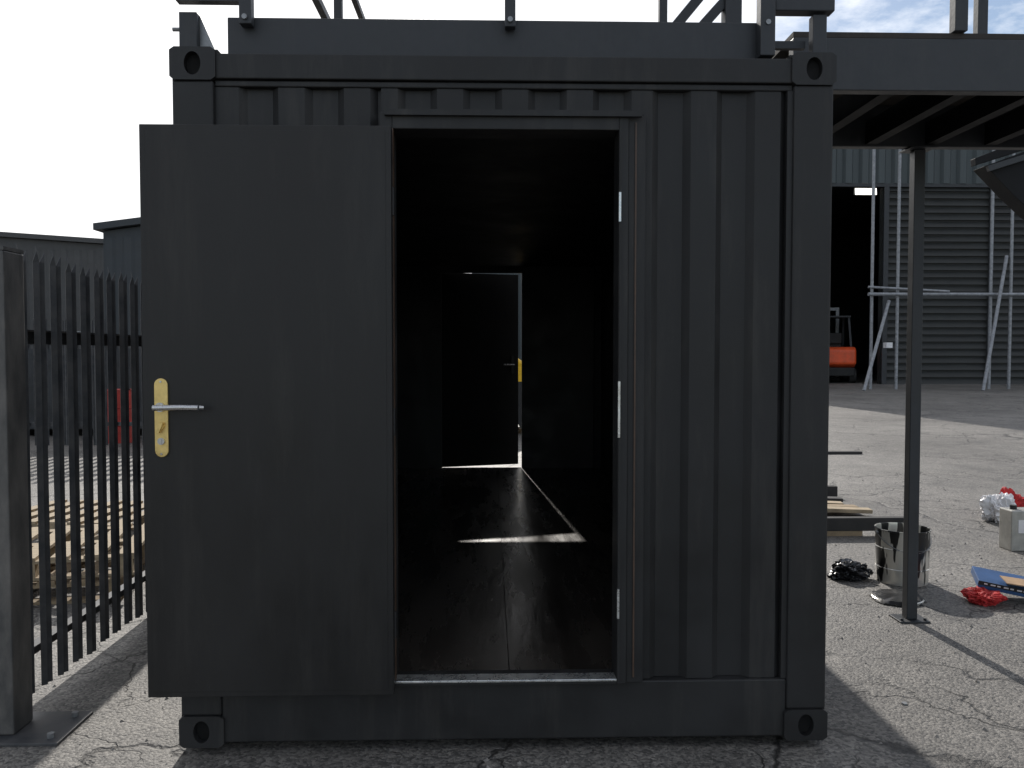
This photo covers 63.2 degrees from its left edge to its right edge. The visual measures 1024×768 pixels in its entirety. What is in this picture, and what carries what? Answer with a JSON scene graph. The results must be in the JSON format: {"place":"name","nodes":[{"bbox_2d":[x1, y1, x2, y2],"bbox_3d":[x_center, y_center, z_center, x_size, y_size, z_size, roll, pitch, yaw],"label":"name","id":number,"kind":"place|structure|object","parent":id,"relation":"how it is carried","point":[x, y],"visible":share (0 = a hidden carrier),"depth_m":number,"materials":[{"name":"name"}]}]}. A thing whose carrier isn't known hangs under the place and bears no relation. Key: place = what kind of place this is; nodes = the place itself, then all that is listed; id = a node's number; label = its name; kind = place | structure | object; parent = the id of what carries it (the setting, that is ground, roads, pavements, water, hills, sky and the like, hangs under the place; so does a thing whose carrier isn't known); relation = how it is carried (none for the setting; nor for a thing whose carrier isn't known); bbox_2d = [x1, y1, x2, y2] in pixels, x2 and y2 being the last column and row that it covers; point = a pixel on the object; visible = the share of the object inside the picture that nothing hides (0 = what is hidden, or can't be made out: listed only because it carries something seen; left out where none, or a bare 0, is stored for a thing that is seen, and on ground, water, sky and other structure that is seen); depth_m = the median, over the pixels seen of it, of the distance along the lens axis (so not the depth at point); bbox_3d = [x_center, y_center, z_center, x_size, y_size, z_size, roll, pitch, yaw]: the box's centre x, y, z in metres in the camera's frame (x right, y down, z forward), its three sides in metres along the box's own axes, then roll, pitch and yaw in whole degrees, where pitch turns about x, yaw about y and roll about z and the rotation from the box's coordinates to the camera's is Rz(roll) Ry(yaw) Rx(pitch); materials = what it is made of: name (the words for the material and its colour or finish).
{"place":"outdoors","nodes":[
{"label":"outdoors","id":0,"kind":"place"},
{"bbox_2d":[0,232,104,331],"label":"industrial shed","id":1,"kind":"structure","parent":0,"point":[88,253],"depth_m":37.36,"materials":[{"name":"metal"}]},
{"bbox_2d":[93,217,140,334],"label":"industrial shed","id":2,"kind":"structure","parent":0,"point":[122,244],"depth_m":26.60,"materials":[{"name":"metal"}]},
{"bbox_2d":[475,273,521,360],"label":"industrial shed","id":3,"kind":"structure","parent":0,"point":[519,316],"depth_m":42.94,"materials":[{"name":"metal"}]},
{"bbox_2d":[0,374,1023,767],"bbox_3d":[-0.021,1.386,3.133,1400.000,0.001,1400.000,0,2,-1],"label":"ground","id":4,"kind":"structure","parent":0,"point":[970,438],"depth_m":3.94,"materials":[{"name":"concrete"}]},
{"bbox_2d":[0,246,92,746],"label":"gate post","id":5,"kind":"object","parent":4,"relation":"on","point":[22,724],"visible":1,"depth_m":3.25,"materials":[{"name":"metal"}]},
{"bbox_2d":[16,244,146,693],"bbox_3d":[-2.123,0.238,6.940,0.073,1.899,7.200,0,2,-1],"label":"palisade fence","id":6,"kind":"object","parent":4,"relation":"on","point":[40,337],"visible":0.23,"depth_m":3.93,"materials":[{"name":"metal"}]},
{"bbox_2d":[28,344,141,434],"bbox_3d":[-7.711,0.024,15.995,4.620,1.780,1.920,0,2,-1],"label":"waste skip","id":7,"kind":"object","parent":4,"relation":"on","point":[31,388],"visible":0.06,"depth_m":15.08,"materials":[{"name":"paint"}]},
{"bbox_2d":[27,317,142,445],"bbox_3d":[-8.899,-0.042,12.880,10.837,2.001,0.058,0,2,-1],"label":"palisade fence","id":8,"kind":"object","parent":4,"relation":"on","point":[65,390],"visible":0.11,"depth_m":12.93,"materials":[{"name":"metal"}]},
{"bbox_2d":[33,545,144,604],"bbox_3d":[-3.044,1.233,5.425,1.200,0.138,1.000,0,2,-9],"label":"pallet","id":9,"kind":"object","parent":4,"relation":"on","point":[36,601],"visible":0.12,"depth_m":5.06,"materials":[{"name":"brown wood"}]},
{"bbox_2d":[32,522,144,580],"bbox_3d":[-3.025,1.092,5.441,1.200,0.138,1.000,-1,2,-14],"label":"pallet","id":10,"kind":"object","parent":9,"relation":"on","point":[35,556],"visible":0.19,"depth_m":5.27,"materials":[{"name":"brown wood"}]},
{"bbox_2d":[31,499,143,539],"bbox_3d":[-3.690,1.167,7.231,1.200,0.138,1.000,0,2,4],"label":"pallet","id":11,"kind":"object","parent":10,"relation":"on","point":[34,514],"visible":0.16,"depth_m":7.13,"materials":[{"name":"brown wood"}]},
{"bbox_2d":[107,389,131,443],"bbox_3d":[-6.673,0.532,14.139,0.630,0.900,0.627,0,2,-1],"label":"red drum","id":12,"kind":"object","parent":4,"relation":"on","point":[119,414],"visible":0.12,"depth_m":13.88,"materials":[{"name":"paint"}]},
{"bbox_2d":[139,46,836,747],"bbox_3d":[-0.140,-0.045,6.152,2.518,2.580,6.440,0,2,-1],"label":"shipping container","id":13,"kind":"object","parent":4,"relation":"on","point":[341,544],"visible":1,"depth_m":3.12,"materials":[{"name":"black metal"}]},
{"bbox_2d":[139,124,394,697],"bbox_3d":[-0.873,0.109,2.970,0.886,2.053,0.111,0,2,-1],"label":"door leaf","id":14,"kind":"structure","parent":13,"relation":"in","point":[267,250],"depth_m":2.98,"materials":[{"name":"grey paint"}]},
{"bbox_2d":[441,273,517,466],"bbox_3d":[-0.360,-0.154,9.190,0.909,2.122,0.096,-1,2,-18],"label":"rear door","id":15,"kind":"structure","parent":13,"relation":"in","point":[480,311],"depth_m":9.20,"materials":[{"name":"black paint"}]},
{"bbox_2d":[172,0,834,58],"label":"roof railing frame","id":16,"kind":"object","parent":13,"relation":"on","point":[731,35],"visible":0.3,"depth_m":3.16,"materials":[{"name":"paint"}]},
{"bbox_2d":[9,475,1023,767],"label":"loose grit","id":17,"kind":"object","parent":4,"relation":"on","point":[727,757],"visible":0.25,"depth_m":3.89,"materials":[{"name":"gravel"}]},
{"bbox_2d":[827,501,843,503],"bbox_3d":[2.443,1.142,8.137,1.500,0.036,0.120,1,2,8],"label":"timber plank","id":18,"kind":"object","parent":4,"relation":"on","point":[834,502],"visible":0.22,"depth_m":8.01,"materials":[{"name":"brown wood"}]},
{"bbox_2d":[827,504,857,506],"bbox_3d":[2.500,1.152,7.868,1.500,0.035,0.120,1,2,1],"label":"timber plank","id":19,"kind":"object","parent":4,"relation":"on","point":[840,505],"visible":0.22,"depth_m":7.84,"materials":[{"name":"brown wood"}]},
{"bbox_2d":[829,307,856,382],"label":"forklift truck","id":20,"kind":"object","parent":4,"relation":"on","point":[842,361],"visible":0.59,"depth_m":42.20,"materials":[{"name":"orange paint"}]},
{"bbox_2d":[827,558,873,581],"bbox_3d":[2.259,1.236,5.578,0.312,0.120,0.255,0,2,-1],"label":"crumpled black plastic bag","id":21,"kind":"object","parent":4,"relation":"on","point":[847,569],"visible":1,"depth_m":5.50,"materials":[{"name":"black plastic"}]},
{"bbox_2d":[827,516,903,535],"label":"steel beam","id":22,"kind":"structure","parent":4,"relation":"on","point":[848,526],"depth_m":6.84,"materials":[{"name":"grey metal"}]},
{"bbox_2d":[868,589,926,605],"bbox_3d":[2.354,1.299,5.074,0.313,0.032,0.328,0,2,-1],"label":"bucket lid","id":23,"kind":"object","parent":4,"relation":"on","point":[889,596],"visible":0.8,"depth_m":5.04,"materials":[{"name":"paint"}]},
{"bbox_2d":[874,522,931,586],"bbox_3d":[2.569,1.122,5.478,0.356,0.356,0.342,0,2,-1],"label":"paint bucket","id":24,"kind":"object","parent":4,"relation":"on","point":[889,551],"visible":0.77,"depth_m":5.37,"materials":[{"name":"metal"}]},
{"bbox_2d":[889,146,936,623],"bbox_3d":[2.242,0.015,4.646,0.170,2.630,0.140,0,2,-1],"label":"support post","id":25,"kind":"object","parent":4,"relation":"on","point":[909,614],"visible":1,"depth_m":4.62,"materials":[{"name":"metal"}]},
{"bbox_2d":[772,0,1023,149],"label":"raised walkway","id":26,"kind":"structure","parent":25,"relation":"on","point":[956,87],"depth_m":3.59,"materials":[{"name":"paint"}]},
{"bbox_2d":[862,149,1023,390],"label":"scaffold frame","id":27,"kind":"object","parent":4,"relation":"on","point":[991,336],"visible":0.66,"depth_m":34.82,"materials":[{"name":"grey metal"}]},
{"bbox_2d":[960,586,1007,606],"bbox_3d":[2.845,1.271,5.020,0.259,0.091,0.224,2,3,39],"label":"red cloth","id":28,"kind":"object","parent":4,"relation":"on","point":[981,596],"visible":1,"depth_m":4.96,"materials":[{"name":"red fabric"}]},
{"bbox_2d":[971,566,1023,596],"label":"blue box","id":29,"kind":"object","parent":4,"relation":"on","point":[988,579],"visible":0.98,"depth_m":5.06,"materials":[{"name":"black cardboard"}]},
{"bbox_2d":[1000,575,1023,586],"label":"card piece","id":30,"kind":"object","parent":29,"relation":"on","point":[1014,581],"visible":1,"depth_m":5.00,"materials":[{"name":"beige cardboard"}]},
{"bbox_2d":[979,492,1015,522],"bbox_3d":[4.347,1.101,7.423,0.312,0.256,0.293,1,2,31],"label":"plastic bag","id":31,"kind":"object","parent":4,"relation":"on","point":[990,505],"visible":0.7,"depth_m":7.38,"materials":[{"name":"white plastic"}]},
{"bbox_2d":[971,150,1023,219],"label":"steel hopper","id":32,"kind":"object","parent":4,"relation":"on","point":[1003,180],"visible":0.96,"depth_m":7.54,"materials":[{"name":"black metal"}]},
{"bbox_2d":[999,504,1023,550],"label":"jerrycan","id":33,"kind":"object","parent":4,"relation":"on","point":[1011,527],"visible":1,"depth_m":6.31,"materials":[{"name":"white plastic"}]},
{"bbox_2d":[999,487,1023,506],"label":"red bag","id":34,"kind":"object","parent":4,"relation":"on","point":[1019,500],"visible":0.23,"depth_m":7.54,"materials":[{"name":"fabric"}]},
{"bbox_2d":[0,0,1023,238],"label":"sky","id":35,"kind":"structure","parent":0,"point":[79,79],"materials":[{"name":"white"}]},
{"bbox_2d":[518,358,521,428],"bbox_3d":[-1.075,-0.177,16.262,4.660,2.158,1.860,0,2,-1],"label":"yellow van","id":36,"kind":"object","parent":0,"point":[519,392],"visible":0.04,"depth_m":15.40,"materials":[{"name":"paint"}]},
{"bbox_2d":[828,485,837,496],"bbox_3d":[2.871,1.123,8.679,1.026,0.120,0.090,0,2,-1],"label":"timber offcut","id":37,"kind":"object","parent":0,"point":[832,490],"visible":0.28,"depth_m":8.65,"materials":[{"name":"black wood"}]},
{"bbox_2d":[828,496,842,501],"bbox_3d":[2.580,1.136,8.332,1.400,0.035,0.120,1,2,3],"label":"timber plank","id":38,"kind":"object","parent":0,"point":[831,498],"visible":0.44,"depth_m":8.24,"materials":[{"name":"black wood"}]},
{"bbox_2d":[828,451,861,453],"bbox_3d":[4.191,1.026,12.413,2.055,0.040,0.100,0,2,-1],"label":"flat bar","id":39,"kind":"object","parent":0,"point":[844,452],"visible":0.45,"depth_m":12.39,"materials":[{"name":"black metal"}]},
{"bbox_2d":[827,506,872,513],"bbox_3d":[2.518,1.155,7.767,1.600,0.035,0.120,1,2,5],"label":"timber plank","id":40,"kind":"object","parent":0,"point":[849,510],"visible":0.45,"depth_m":7.66,"materials":[{"name":"brown wood"}]},
{"bbox_2d":[830,149,1023,383],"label":"warehouse","id":41,"kind":"structure","parent":0,"point":[957,214],"depth_m":40.73,"materials":[{"name":"paint"}]},
{"bbox_2d":[852,188,876,195],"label":"ceiling lamp","id":42,"kind":"object","parent":41,"relation":"hanging from","point":[861,191],"visible":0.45,"depth_m":42.74,"materials":[{"name":"white"}]}
]}

